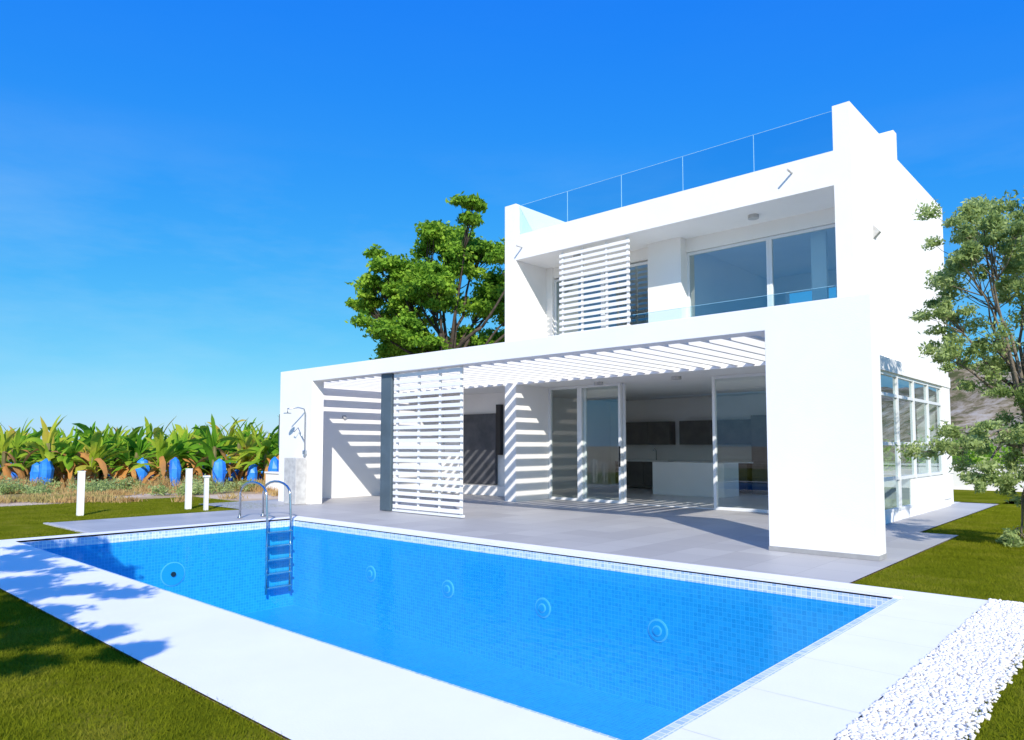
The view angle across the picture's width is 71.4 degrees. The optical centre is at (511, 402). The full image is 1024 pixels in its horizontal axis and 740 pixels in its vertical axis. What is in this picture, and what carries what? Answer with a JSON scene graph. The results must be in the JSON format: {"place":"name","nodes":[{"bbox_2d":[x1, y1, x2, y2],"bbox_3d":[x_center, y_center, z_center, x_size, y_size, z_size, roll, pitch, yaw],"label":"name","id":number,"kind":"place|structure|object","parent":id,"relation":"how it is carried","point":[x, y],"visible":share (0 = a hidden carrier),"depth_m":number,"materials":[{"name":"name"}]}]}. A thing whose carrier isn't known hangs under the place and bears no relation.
{"place":"outdoors","nodes":[
{"label":"outdoors","id":0,"kind":"place"},
{"bbox_2d":[0,475,277,502],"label":"dry grass","id":1,"kind":"structure","parent":0,"point":[63,494],"depth_m":20.28,"materials":[{"name":"beige plant"}]},
{"bbox_2d":[0,453,1023,739],"bbox_3d":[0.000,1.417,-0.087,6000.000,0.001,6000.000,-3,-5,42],"label":"ground","id":2,"kind":"structure","parent":0,"point":[252,495],"depth_m":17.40,"materials":[{"name":"green plant"}]},
{"bbox_2d":[43,522,89,532],"bbox_3d":[-7.622,2.161,12.153,2.220,0.070,0.080,-3,-5,42],"label":"garden border","id":3,"kind":"object","parent":2,"relation":"on","point":[63,527],"visible":0.36,"depth_m":12.12,"materials":[{"name":"concrete"}]},
{"bbox_2d":[76,471,85,515],"bbox_3d":[-8.718,1.833,14.405,0.123,0.900,0.123,-3,-5,42],"label":"white post","id":4,"kind":"object","parent":2,"relation":"on","point":[80,493],"visible":0.99,"depth_m":14.37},
{"bbox_2d":[0,472,262,495],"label":"scrub bushes","id":5,"kind":"object","parent":2,"relation":"on","point":[101,486],"visible":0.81,"depth_m":21.25,"materials":[{"name":"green plant"}]},
{"bbox_2d":[0,414,278,487],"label":"banana plantation","id":6,"kind":"object","parent":2,"relation":"on","point":[238,454],"visible":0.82,"depth_m":24.27,"materials":[{"name":"green plant"}]},
{"bbox_2d":[185,469,192,508],"bbox_3d":[-7.217,1.924,15.903,0.123,0.900,0.123,-3,-5,42],"label":"white post","id":7,"kind":"object","parent":2,"relation":"on","point":[188,490],"visible":1,"depth_m":15.86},
{"bbox_2d":[203,475,210,510],"bbox_3d":[-6.693,1.976,15.598,0.120,0.760,0.120,-3,-5,42],"label":"garden bollard light","id":8,"kind":"object","parent":2,"relation":"on","point":[206,493],"visible":0.91,"depth_m":15.57,"materials":[{"name":"white metal"}]},
{"bbox_2d":[264,471,278,490],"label":"garden wall","id":9,"kind":"structure","parent":2,"relation":"on","point":[272,475],"depth_m":22.25,"materials":[{"name":"white paint"}]},
{"bbox_2d":[345,191,504,359],"bbox_3d":[-2.847,-2.571,32.701,10.216,12.111,7.824,0,-4,2],"label":"broadleaf tree","id":10,"kind":"object","parent":2,"relation":"on","point":[401,321],"visible":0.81,"depth_m":31.38,"materials":[{"name":"green plant"}]},
{"bbox_2d":[0,516,986,739],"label":"pool deck","id":11,"kind":"structure","parent":2,"relation":"on","point":[291,685],"depth_m":4.45,"materials":[{"name":"white concrete"}]},
{"bbox_2d":[20,518,903,739],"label":"swimming pool","id":12,"kind":"structure","parent":11,"relation":"in","point":[618,649],"depth_m":9.48,"materials":[{"name":"liquid"}]},
{"bbox_2d":[237,480,292,594],"bbox_3d":[-4.698,2.513,13.557,1.170,2.038,0.580,-3,-5,42],"label":"pool ladder","id":13,"kind":"object","parent":12,"relation":"attached to","point":[290,530],"visible":1,"depth_m":13.27,"materials":[{"name":"metal"}]},
{"bbox_2d":[682,599,975,739],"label":"deck joint","id":14,"kind":"object","parent":11,"relation":"on","point":[831,662],"visible":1,"depth_m":4.31,"materials":[{"name":"concrete"}]},
{"bbox_2d":[849,640,1023,739],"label":"pebble bed","id":15,"kind":"object","parent":2,"relation":"on","point":[944,704],"depth_m":3.79,"materials":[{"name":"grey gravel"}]},
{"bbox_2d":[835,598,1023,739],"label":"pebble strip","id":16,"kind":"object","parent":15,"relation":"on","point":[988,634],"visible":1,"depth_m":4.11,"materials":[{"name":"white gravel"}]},
{"bbox_2d":[883,437,1023,470],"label":"garden shrubs","id":17,"kind":"object","parent":2,"relation":"on","point":[888,460],"visible":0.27,"depth_m":41.29,"materials":[{"name":"green plant"}]},
{"bbox_2d":[895,189,1023,547],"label":"olive tree","id":18,"kind":"object","parent":2,"relation":"on","point":[992,226],"visible":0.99,"depth_m":9.82,"materials":[{"name":"green plant"}]},
{"bbox_2d":[952,464,1023,491],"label":"boundary wall","id":19,"kind":"structure","parent":2,"relation":"on","point":[958,484],"depth_m":22.98,"materials":[{"name":"white paint"}]},
{"bbox_2d":[0,0,1023,441],"label":"sky","id":20,"kind":"structure","parent":0,"point":[192,192],"materials":[{"name":"blue"}]},
{"bbox_2d":[52,492,996,582],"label":"patio","id":21,"kind":"structure","parent":0,"point":[738,540],"depth_m":12.48,"materials":[{"name":"grey tile"}]},
{"bbox_2d":[284,407,306,504],"bbox_3d":[-5.297,1.270,17.178,0.540,2.330,0.488,-3,-5,42],"label":"outdoor shower","id":22,"kind":"object","parent":21,"relation":"on","point":[295,471],"visible":0.98,"depth_m":17.08,"materials":[{"name":"concrete"}]},
{"bbox_2d":[278,101,953,560],"bbox_3d":[3.034,-1.326,17.881,14.274,7.630,11.534,-3,-5,42],"label":"white villa","id":23,"kind":"object","parent":21,"relation":"on","point":[676,343],"visible":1,"depth_m":15.48,"materials":[{"name":"paint"}]},
{"bbox_2d":[554,224,834,334],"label":"upper window frames","id":24,"kind":"structure","parent":23,"relation":"in","point":[769,240],"depth_m":15.62,"materials":[{"name":"white metal"}]},
{"bbox_2d":[880,370,943,513],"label":"side window frames","id":25,"kind":"structure","parent":23,"relation":"in","point":[895,396],"depth_m":14.41,"materials":[{"name":"white metal"}]},
{"bbox_2d":[552,486,958,509],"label":"interior floor","id":26,"kind":"structure","parent":0,"point":[639,495],"depth_m":18.91,"materials":[{"name":"tile"}]},
{"bbox_2d":[881,361,1022,453],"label":"hill","id":27,"kind":"structure","parent":0,"point":[969,408],"depth_m":162.43,"materials":[{"name":"grey stone"}]}
]}

